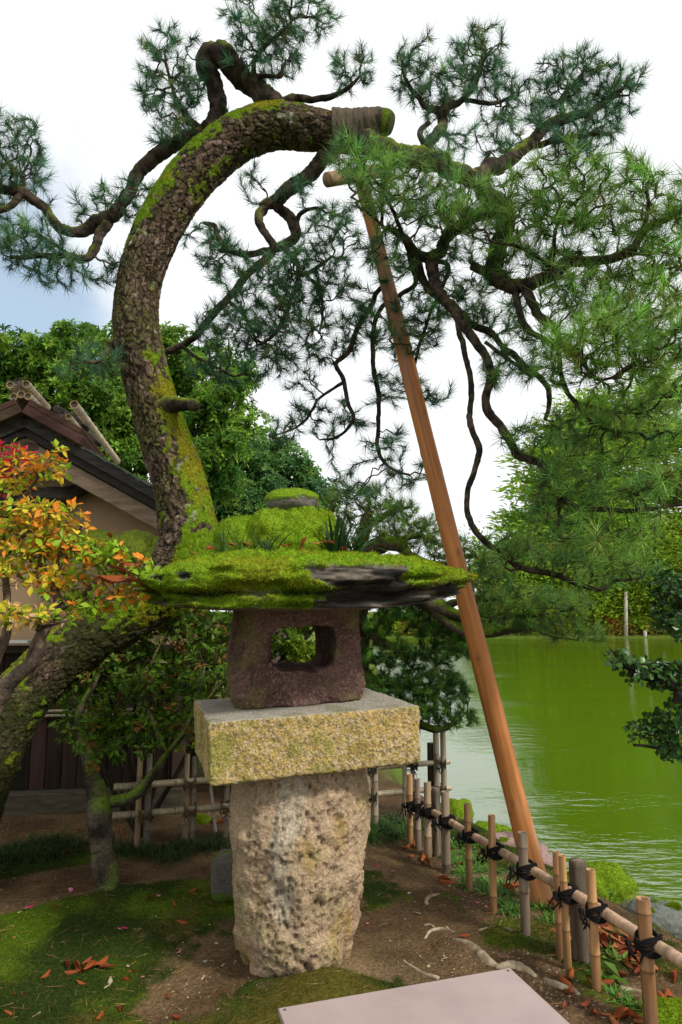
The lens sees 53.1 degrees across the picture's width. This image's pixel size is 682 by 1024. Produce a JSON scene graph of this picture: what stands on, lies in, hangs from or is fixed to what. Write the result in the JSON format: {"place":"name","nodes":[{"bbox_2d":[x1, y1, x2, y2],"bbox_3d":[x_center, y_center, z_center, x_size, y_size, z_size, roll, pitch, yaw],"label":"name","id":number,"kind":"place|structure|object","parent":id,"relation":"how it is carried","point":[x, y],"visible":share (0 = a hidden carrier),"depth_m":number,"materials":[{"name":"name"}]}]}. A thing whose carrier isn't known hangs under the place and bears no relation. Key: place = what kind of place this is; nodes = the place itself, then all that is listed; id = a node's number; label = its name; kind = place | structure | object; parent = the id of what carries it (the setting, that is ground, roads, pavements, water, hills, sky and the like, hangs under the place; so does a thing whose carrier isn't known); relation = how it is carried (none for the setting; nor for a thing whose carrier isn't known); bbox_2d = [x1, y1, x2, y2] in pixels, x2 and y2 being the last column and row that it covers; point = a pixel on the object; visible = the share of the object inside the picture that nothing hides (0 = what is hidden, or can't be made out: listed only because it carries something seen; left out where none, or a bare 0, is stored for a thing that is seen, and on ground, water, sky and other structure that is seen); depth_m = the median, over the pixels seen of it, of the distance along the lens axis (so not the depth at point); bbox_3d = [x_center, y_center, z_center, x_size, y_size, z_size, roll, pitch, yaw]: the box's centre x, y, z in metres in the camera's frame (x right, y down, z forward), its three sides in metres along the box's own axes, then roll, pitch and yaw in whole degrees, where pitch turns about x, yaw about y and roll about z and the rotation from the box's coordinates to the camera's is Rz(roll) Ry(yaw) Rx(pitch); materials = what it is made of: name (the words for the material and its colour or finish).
{"place":"outdoors","nodes":[
{"label":"outdoors","id":0,"kind":"place"},
{"bbox_2d":[299,537,306,549],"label":"fallen leaf","id":1,"kind":"object","parent":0,"point":[303,541],"visible":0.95,"depth_m":3.11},
{"bbox_2d":[0,612,681,1023],"bbox_3d":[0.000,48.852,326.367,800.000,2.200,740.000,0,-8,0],"label":"ground","id":2,"kind":"structure","parent":0,"point":[390,936],"depth_m":3.23,"materials":[{"name":"plant"}]},
{"bbox_2d":[4,1010,12,1015],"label":"fallen leaf","id":3,"kind":"object","parent":2,"relation":"on","point":[8,1012],"visible":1,"depth_m":2.64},
{"bbox_2d":[0,825,89,870],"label":"mondo grass","id":4,"kind":"structure","parent":2,"relation":"on","point":[45,842],"depth_m":4.38,"materials":[{"name":"green plant"}]},
{"bbox_2d":[40,969,50,978],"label":"fallen leaf","id":5,"kind":"object","parent":2,"relation":"on","point":[46,974],"visible":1,"depth_m":2.92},
{"bbox_2d":[64,968,81,974],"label":"fallen leaf","id":6,"kind":"object","parent":2,"relation":"on","point":[68,972],"visible":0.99,"depth_m":2.94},
{"bbox_2d":[75,959,80,972],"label":"fallen leaf","id":7,"kind":"object","parent":2,"relation":"on","point":[77,963],"visible":1,"depth_m":2.98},
{"bbox_2d":[0,437,160,714],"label":"azalea shrub","id":8,"kind":"object","parent":2,"relation":"on","point":[44,621],"visible":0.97,"depth_m":2.93,"materials":[{"name":"orange plant"}]},
{"bbox_2d":[96,575,128,583],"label":"fallen leaf","id":9,"kind":"object","parent":8,"relation":"on","point":[108,578],"visible":0.95,"depth_m":2.88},
{"bbox_2d":[107,565,135,574],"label":"fallen leaf","id":10,"kind":"object","parent":8,"relation":"on","point":[124,569],"visible":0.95,"depth_m":2.89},
{"bbox_2d":[111,575,139,581],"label":"fallen leaf","id":11,"kind":"object","parent":8,"relation":"on","point":[131,578],"visible":1,"depth_m":2.86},
{"bbox_2d":[117,560,141,568],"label":"fallen leaf","id":12,"kind":"object","parent":8,"relation":"on","point":[127,564],"visible":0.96,"depth_m":2.91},
{"bbox_2d":[84,960,97,969],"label":"fallen leaf","id":13,"kind":"object","parent":2,"relation":"on","point":[90,964],"visible":0.94,"depth_m":2.97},
{"bbox_2d":[96,1010,103,1018],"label":"fallen leaf","id":14,"kind":"object","parent":2,"relation":"on","point":[101,1013],"visible":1,"depth_m":2.64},
{"bbox_2d":[94,956,107,964],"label":"fallen leaf","id":15,"kind":"object","parent":2,"relation":"on","point":[103,961],"visible":0.99,"depth_m":3.00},
{"bbox_2d":[100,963,117,967],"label":"fallen leaf","id":16,"kind":"object","parent":2,"relation":"on","point":[105,965],"visible":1,"depth_m":2.96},
{"bbox_2d":[0,378,218,816],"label":"tea house","id":17,"kind":"structure","parent":2,"relation":"on","point":[118,500],"depth_m":5.38,"materials":[{"name":"wood"}]},
{"bbox_2d":[36,586,232,837],"bbox_3d":[-1.367,1.374,4.660,1.473,1.742,0.914,0,-8,0],"label":"leafy shrub","id":18,"kind":"object","parent":2,"relation":"on","point":[114,727],"visible":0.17,"depth_m":4.67,"materials":[{"name":"green plant"}]},
{"bbox_2d":[0,318,274,509],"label":"evergreen tree","id":19,"kind":"object","parent":2,"relation":"on","point":[219,429],"visible":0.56,"depth_m":9.01,"materials":[{"name":"green plant"}]},
{"bbox_2d":[48,608,233,890],"bbox_3d":[-1.232,1.378,4.145,1.268,1.660,0.915,0,-8,0],"label":"tree","id":20,"kind":"object","parent":2,"relation":"on","point":[101,803],"visible":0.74,"depth_m":4.07,"materials":[{"name":"green plant"}]},
{"bbox_2d":[89,829,230,869],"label":"mondo grass","id":21,"kind":"structure","parent":2,"relation":"on","point":[177,849],"depth_m":4.35,"materials":[{"name":"green plant"}]},
{"bbox_2d":[170,1014,181,1019],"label":"fallen leaf","id":22,"kind":"object","parent":2,"relation":"on","point":[176,1017],"visible":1,"depth_m":2.63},
{"bbox_2d":[195,813,211,824],"bbox_3d":[-1.028,2.315,5.048,0.167,0.160,0.161,0,-8,0],"label":"rock","id":23,"kind":"object","parent":2,"relation":"on","point":[201,819],"visible":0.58,"depth_m":5.03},
{"bbox_2d":[210,849,233,902],"bbox_3d":[-0.606,1.980,3.714,0.197,0.259,0.184,0,-8,0],"label":"stone stump","id":24,"kind":"object","parent":2,"relation":"on","point":[221,886],"visible":0.56,"depth_m":3.63,"materials":[{"name":"stone"}]},
{"bbox_2d":[191,611,314,785],"bbox_3d":[-0.686,1.612,6.420,2.074,2.016,1.157,8,-12,-44],"label":"evergreen tree","id":25,"kind":"object","parent":2,"relation":"on","point":[293,646],"visible":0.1,"depth_m":6.33,"materials":[{"name":"green plant"}]},
{"bbox_2d":[213,425,344,662],"bbox_3d":[-1.294,0.862,11.197,2.920,4.664,1.966,0,-8,0],"label":"evergreen tree","id":26,"kind":"object","parent":2,"relation":"on","point":[269,469],"visible":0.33,"depth_m":11.02,"materials":[{"name":"green plant"}]},
{"bbox_2d":[112,731,451,850],"bbox_3d":[-0.300,2.005,4.802,2.482,1.014,0.228,3,-9,-21],"label":"bamboo lattice fence","id":27,"kind":"object","parent":2,"relation":"on","point":[433,762],"visible":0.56,"depth_m":4.59,"materials":[{"name":"brown wood"}]},
{"bbox_2d":[135,488,478,977],"bbox_3d":[-0.142,0.985,3.171,1.635,2.304,1.236,0,-8,0],"label":"stone lantern","id":28,"kind":"object","parent":2,"relation":"on","point":[289,752],"visible":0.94,"depth_m":2.91,"materials":[{"name":"stone"}]},
{"bbox_2d":[207,525,237,552],"bbox_3d":[-0.578,0.127,3.180,0.203,0.178,0.259,3,-9,-21],"label":"strap leaf plant","id":29,"kind":"object","parent":28,"relation":"on","point":[223,548],"visible":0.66,"depth_m":3.19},
{"bbox_2d":[224,522,259,550],"bbox_3d":[-0.485,0.129,3.291,0.193,0.203,0.197,2,-9,-15],"label":"strap leaf plant","id":30,"kind":"object","parent":28,"relation":"on","point":[241,546],"visible":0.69,"depth_m":3.25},
{"bbox_2d":[250,531,293,551],"bbox_3d":[-0.316,0.138,3.144,0.240,0.102,0.167,0,-8,0],"label":"strap leaf plant","id":31,"kind":"object","parent":28,"relation":"on","point":[269,546],"visible":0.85,"depth_m":3.13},
{"bbox_2d":[315,509,390,552],"bbox_3d":[0.038,0.113,3.371,0.515,0.246,0.423,-7,-11,40],"label":"strap leaf plant","id":32,"kind":"object","parent":28,"relation":"on","point":[340,541],"visible":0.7,"depth_m":3.29,"materials":[{"name":"plant"}]},
{"bbox_2d":[321,528,390,553],"bbox_3d":[0.082,0.154,3.456,0.330,0.174,0.483,-5,-10,32],"label":"strap leaf plant","id":33,"kind":"object","parent":28,"relation":"on","point":[359,547],"visible":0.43,"depth_m":3.40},
{"bbox_2d":[0,0,681,820],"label":"pine tree","id":34,"kind":"object","parent":2,"relation":"on","point":[220,144],"visible":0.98,"depth_m":4.30,"materials":[{"name":"green plant"}]},
{"bbox_2d":[0,807,681,1023],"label":"ground moss","id":35,"kind":"object","parent":2,"relation":"on","point":[240,1001],"visible":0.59,"depth_m":3.14,"materials":[{"name":"plant"}]},
{"bbox_2d":[0,804,681,1023],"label":"fallen leaves","id":36,"kind":"object","parent":2,"relation":"on","point":[249,963],"visible":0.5,"depth_m":3.25,"materials":[{"name":"brown plant"}]},
{"bbox_2d":[370,610,413,634],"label":"shrub","id":37,"kind":"object","parent":2,"relation":"on","point":[395,626],"visible":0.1,"depth_m":53.00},
{"bbox_2d":[381,619,406,634],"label":"shrub","id":38,"kind":"object","parent":2,"relation":"on","point":[396,628],"visible":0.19,"depth_m":52.65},
{"bbox_2d":[366,809,431,849],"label":"mondo grass","id":39,"kind":"structure","parent":2,"relation":"on","point":[386,830],"depth_m":4.78,"materials":[{"name":"green plant"}]},
{"bbox_2d":[395,621,413,634],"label":"shrub","id":40,"kind":"object","parent":2,"relation":"on","point":[399,627],"visible":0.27,"depth_m":52.72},
{"bbox_2d":[402,959,439,978],"bbox_3d":[0.337,1.985,2.958,0.040,0.023,0.207,8,-12,-44],"label":"exposed root","id":41,"kind":"object","parent":2,"relation":"on","point":[423,972],"visible":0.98,"depth_m":2.93,"materials":[{"name":"brown wood"}]},
{"bbox_2d":[278,968,568,1023],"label":"sign panel","id":42,"kind":"object","parent":2,"relation":"on","point":[506,996],"visible":1,"depth_m":1.48,"materials":[{"name":"metal"}]},
{"bbox_2d":[424,893,440,904],"bbox_3d":[0.483,2.100,3.697,0.058,0.033,0.161,-6,-10,37],"label":"exposed root","id":43,"kind":"object","parent":2,"relation":"on","point":[427,898],"visible":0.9,"depth_m":3.70,"materials":[{"name":"brown wood"}]},
{"bbox_2d":[322,163,552,907],"bbox_3d":[0.544,-0.135,4.247,1.308,4.727,0.394,-2,-8,12],"label":"support pole","id":44,"kind":"object","parent":2,"relation":"on","point":[520,817],"visible":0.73,"depth_m":3.97,"materials":[{"name":"brown wood"}]},
{"bbox_2d":[424,927,454,938],"bbox_3d":[0.466,2.048,3.324,0.165,0.025,0.079,2,-9,-16],"label":"exposed root","id":45,"kind":"object","parent":2,"relation":"on","point":[435,929],"visible":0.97,"depth_m":3.34,"materials":[{"name":"brown wood"}]},
{"bbox_2d":[436,875,451,880],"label":"fallen leaf","id":46,"kind":"object","parent":2,"relation":"on","point":[443,877],"visible":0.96,"depth_m":3.97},
{"bbox_2d":[440,880,458,884],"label":"fallen leaf","id":47,"kind":"object","parent":2,"relation":"on","point":[446,881],"visible":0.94,"depth_m":3.91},
{"bbox_2d":[440,798,473,822],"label":"shrub","id":48,"kind":"object","parent":2,"relation":"on","point":[456,806],"visible":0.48,"depth_m":5.72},
{"bbox_2d":[319,473,614,734],"bbox_3d":[0.793,1.089,4.886,2.252,2.932,0.775,-3,-9,22],"label":"pine tree","id":49,"kind":"object","parent":2,"relation":"on","point":[445,613],"visible":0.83,"depth_m":4.91,"materials":[{"name":"green plant"}]},
{"bbox_2d":[451,938,497,967],"bbox_3d":[0.618,2.010,3.111,0.075,0.063,0.305,4,-9,-26],"label":"exposed root","id":50,"kind":"object","parent":2,"relation":"on","point":[484,956],"visible":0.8,"depth_m":3.07,"materials":[{"name":"brown wood"}]},
{"bbox_2d":[474,820,511,831],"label":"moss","id":51,"kind":"object","parent":2,"relation":"on","point":[484,825],"visible":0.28,"depth_m":5.27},
{"bbox_2d":[478,926,514,931],"bbox_3d":[0.767,2.041,3.326,0.201,0.030,0.060,-1,-8,7],"label":"exposed root","id":52,"kind":"object","parent":2,"relation":"on","point":[491,926],"visible":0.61,"depth_m":3.32,"materials":[{"name":"brown wood"}]},
{"bbox_2d":[476,588,521,629],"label":"shrub","id":53,"kind":"object","parent":2,"relation":"on","point":[499,626],"visible":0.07,"depth_m":53.24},
{"bbox_2d":[502,883,515,895],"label":"fallen leaf","id":54,"kind":"object","parent":2,"relation":"on","point":[507,885],"visible":0.86,"depth_m":3.82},
{"bbox_2d":[495,960,537,976],"bbox_3d":[0.766,1.986,2.957,0.192,0.055,0.085,-5,-10,31],"label":"exposed root","id":55,"kind":"object","parent":2,"relation":"on","point":[516,965],"visible":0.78,"depth_m":2.96,"materials":[{"name":"brown wood"}]},
{"bbox_2d":[439,517,605,628],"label":"shrub","id":56,"kind":"object","parent":2,"relation":"on","point":[500,582],"visible":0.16,"depth_m":55.24,"materials":[{"name":"plant"}]},
{"bbox_2d":[496,830,552,866],"bbox_3d":[1.164,2.377,4.743,0.570,0.246,0.478,0,-8,0],"label":"rock","id":57,"kind":"object","parent":2,"relation":"on","point":[505,837],"visible":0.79,"depth_m":4.68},
{"bbox_2d":[436,837,641,1017],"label":"weeds","id":58,"kind":"object","parent":2,"relation":"on","point":[627,999],"visible":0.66,"depth_m":3.76,"materials":[{"name":"green plant"}]},
{"bbox_2d":[399,774,681,1023],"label":"bamboo fence","id":59,"kind":"object","parent":2,"relation":"on","point":[578,895],"visible":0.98,"depth_m":3.04,"materials":[{"name":"brown wood"}]},
{"bbox_2d":[507,577,583,627],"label":"shrub","id":60,"kind":"object","parent":2,"relation":"on","point":[559,602],"visible":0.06,"depth_m":53.17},
{"bbox_2d":[542,977,579,995],"bbox_3d":[0.909,1.960,2.809,0.041,0.040,0.174,8,-11,-42],"label":"exposed root","id":61,"kind":"object","parent":2,"relation":"on","point":[555,983],"visible":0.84,"depth_m":2.81,"materials":[{"name":"brown wood"}]},
{"bbox_2d":[558,973,573,986],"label":"fallen leaf","id":62,"kind":"object","parent":2,"relation":"on","point":[563,980],"visible":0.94,"depth_m":2.84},
{"bbox_2d":[568,967,573,978],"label":"fallen leaf","id":63,"kind":"object","parent":2,"relation":"on","point":[570,973],"visible":1,"depth_m":2.88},
{"bbox_2d":[552,617,590,632],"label":"shrub","id":64,"kind":"object","parent":2,"relation":"on","point":[570,628],"visible":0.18,"depth_m":52.91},
{"bbox_2d":[568,984,574,992],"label":"fallen leaf","id":65,"kind":"object","parent":2,"relation":"on","point":[570,987],"visible":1,"depth_m":2.76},
{"bbox_2d":[489,526,658,624],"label":"shrub","id":66,"kind":"object","parent":2,"relation":"on","point":[553,582],"visible":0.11,"depth_m":54.32,"materials":[{"name":"plant"}]},
{"bbox_2d":[478,384,680,564],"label":"conifer tree","id":67,"kind":"object","parent":2,"relation":"on","point":[517,478],"visible":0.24,"depth_m":57.62,"materials":[{"name":"plant"}]},
{"bbox_2d":[580,997,593,1006],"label":"fallen leaf","id":68,"kind":"object","parent":2,"relation":"on","point":[585,1003],"visible":1,"depth_m":2.67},
{"bbox_2d":[556,584,630,631],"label":"shrub","id":69,"kind":"object","parent":2,"relation":"on","point":[604,606],"visible":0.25,"depth_m":53.02,"materials":[{"name":"plant"}]},
{"bbox_2d":[591,1007,598,1015],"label":"fallen leaf","id":70,"kind":"object","parent":2,"relation":"on","point":[595,1012],"visible":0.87,"depth_m":2.62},
{"bbox_2d":[591,620,611,636],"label":"shrub","id":71,"kind":"object","parent":2,"relation":"on","point":[606,625],"visible":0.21,"depth_m":52.81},
{"bbox_2d":[589,978,614,984],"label":"fallen leaf","id":72,"kind":"object","parent":2,"relation":"on","point":[608,981],"visible":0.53,"depth_m":2.84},
{"bbox_2d":[567,860,638,908],"bbox_3d":[1.573,2.299,4.133,0.428,0.354,0.379,0,-8,0],"label":"shrub","id":73,"kind":"object","parent":2,"relation":"on","point":[616,878],"visible":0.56,"depth_m":4.04,"materials":[{"name":"plant"}]},
{"bbox_2d":[525,501,681,622],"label":"shrub","id":74,"kind":"object","parent":2,"relation":"on","point":[661,550],"visible":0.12,"depth_m":54.12,"materials":[{"name":"plant"}]},
{"bbox_2d":[599,937,610,950],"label":"fallen leaf","id":75,"kind":"object","parent":2,"relation":"on","point":[605,943],"visible":0.81,"depth_m":3.19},
{"bbox_2d":[582,612,630,629],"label":"shrub","id":76,"kind":"object","parent":2,"relation":"on","point":[606,618],"visible":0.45,"depth_m":53.09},
{"bbox_2d":[586,961,628,985],"bbox_3d":[1.114,1.948,2.867,0.153,0.055,0.202,0,-8,0],"label":"weed","id":77,"kind":"object","parent":2,"relation":"on","point":[614,969],"visible":0.61,"depth_m":2.90,"materials":[{"name":"green plant"}]},
{"bbox_2d":[600,924,614,931],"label":"fallen leaf","id":78,"kind":"object","parent":2,"relation":"on","point":[609,926],"visible":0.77,"depth_m":3.37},
{"bbox_2d":[608,888,619,900],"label":"weed","id":79,"kind":"object","parent":2,"relation":"on","point":[611,893],"visible":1,"depth_m":3.80,"materials":[{"name":"green plant"}]},
{"bbox_2d":[609,1015,618,1023],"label":"fallen leaf","id":80,"kind":"object","parent":2,"relation":"on","point":[613,1020],"visible":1,"depth_m":2.58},
{"bbox_2d":[574,568,654,618],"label":"shrub","id":81,"kind":"object","parent":2,"relation":"on","point":[621,591],"visible":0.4,"depth_m":53.66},
{"bbox_2d":[612,932,619,943],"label":"fallen leaf","id":82,"kind":"object","parent":2,"relation":"on","point":[614,934],"visible":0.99,"depth_m":3.23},
{"bbox_2d":[600,618,632,635],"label":"shrub","id":83,"kind":"object","parent":2,"relation":"on","point":[616,630],"visible":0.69,"depth_m":52.63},
{"bbox_2d":[613,942,622,952],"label":"fallen leaf","id":84,"kind":"object","parent":2,"relation":"on","point":[616,944],"visible":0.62,"depth_m":3.16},
{"bbox_2d":[602,942,636,963],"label":"weed","id":85,"kind":"object","parent":2,"relation":"on","point":[615,952],"visible":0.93,"depth_m":3.07,"materials":[{"name":"green plant"}]},
{"bbox_2d":[617,970,626,976],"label":"fallen leaf","id":86,"kind":"object","parent":2,"relation":"on","point":[622,974],"visible":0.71,"depth_m":2.91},
{"bbox_2d":[613,1007,631,1019],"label":"fallen leaf","id":87,"kind":"object","parent":2,"relation":"on","point":[620,1012],"visible":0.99,"depth_m":2.62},
{"bbox_2d":[624,592,627,636],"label":"wooden stake","id":88,"kind":"object","parent":2,"relation":"on","point":[626,611],"visible":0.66,"depth_m":52.51,"materials":[{"name":"grey wood"}]},
{"bbox_2d":[621,958,634,969],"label":"fallen leaf","id":89,"kind":"object","parent":2,"relation":"on","point":[629,963],"visible":1,"depth_m":3.00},
{"bbox_2d":[575,536,681,610],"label":"shrub","id":90,"kind":"object","parent":2,"relation":"on","point":[677,569],"visible":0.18,"depth_m":53.85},
{"bbox_2d":[617,985,641,994],"bbox_3d":[1.194,1.974,2.816,0.146,0.029,0.038,-3,-9,23],"label":"exposed root","id":91,"kind":"object","parent":2,"relation":"on","point":[638,991],"visible":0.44,"depth_m":2.81,"materials":[{"name":"brown wood"}]},
{"bbox_2d":[619,626,642,634],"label":"shrub","id":92,"kind":"object","parent":2,"relation":"on","point":[634,631],"visible":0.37,"depth_m":52.63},
{"bbox_2d":[618,610,653,633],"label":"shrub","id":93,"kind":"object","parent":2,"relation":"on","point":[637,624],"visible":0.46,"depth_m":52.95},
{"bbox_2d":[601,364,681,554],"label":"conifer tree","id":94,"kind":"object","parent":2,"relation":"on","point":[673,500],"visible":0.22,"depth_m":59.63,"materials":[{"name":"plant"}]},
{"bbox_2d":[603,569,681,764],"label":"camellia shrub","id":95,"kind":"object","parent":2,"relation":"on","point":[665,676],"visible":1,"depth_m":3.12,"materials":[{"name":"green plant"}]},
{"bbox_2d":[632,614,659,635],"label":"shrub","id":96,"kind":"object","parent":2,"relation":"on","point":[651,633],"visible":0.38,"depth_m":52.70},
{"bbox_2d":[611,495,681,620],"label":"shrub","id":97,"kind":"object","parent":2,"relation":"on","point":[668,533],"visible":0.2,"depth_m":55.62,"materials":[{"name":"plant"}]},
{"bbox_2d":[624,896,681,939],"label":"rock","id":98,"kind":"object","parent":2,"relation":"on","point":[668,915],"visible":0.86,"depth_m":3.71,"materials":[{"name":"stone"}]},
{"bbox_2d":[628,585,680,629],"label":"shrub","id":99,"kind":"object","parent":2,"relation":"on","point":[644,611],"visible":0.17,"depth_m":53.85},
{"bbox_2d":[647,620,668,634],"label":"shrub","id":100,"kind":"object","parent":2,"relation":"on","point":[654,631],"visible":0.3,"depth_m":52.92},
{"bbox_2d":[638,995,681,1023],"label":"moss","id":101,"kind":"object","parent":2,"relation":"on","point":[670,1010],"visible":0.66,"depth_m":2.60,"materials":[{"name":"plant"}]},
{"bbox_2d":[664,987,672,996],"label":"fallen leaf","id":102,"kind":"object","parent":2,"relation":"on","point":[667,991],"visible":0.82,"depth_m":2.77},
{"bbox_2d":[671,968,676,983],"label":"fallen leaf","id":103,"kind":"object","parent":2,"relation":"on","point":[673,973],"visible":1,"depth_m":2.94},
{"bbox_2d":[0,807,681,1023],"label":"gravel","id":104,"kind":"structure","parent":0,"point":[559,970],"depth_m":3.04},
{"bbox_2d":[0,0,681,611],"label":"sky","id":105,"kind":"structure","parent":0,"point":[69,62],"materials":[{"name":"white"}]},
{"bbox_2d":[370,638,681,904],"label":"pond water","id":106,"kind":"structure","parent":0,"point":[596,786],"depth_m":9.37,"materials":[{"name":"green liquid"}]},
{"label":"fallen leaf","id":107,"kind":"object","parent":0,"visible":0},
{"bbox_2d":[625,1008,640,1018],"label":"fallen leaf","id":108,"kind":"object","parent":107,"relation":"on","point":[632,1013],"visible":0.83,"depth_m":2.61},
{"bbox_2d":[633,1018,643,1023],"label":"fallen leaf","id":109,"kind":"object","parent":108,"relation":"on","point":[638,1020],"visible":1,"depth_m":2.58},
{"label":"fallen leaf","id":110,"kind":"object","parent":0,"visible":0},
{"bbox_2d":[615,944,626,949],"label":"fallen leaf","id":111,"kind":"object","parent":110,"relation":"on","point":[622,946],"visible":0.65,"depth_m":3.13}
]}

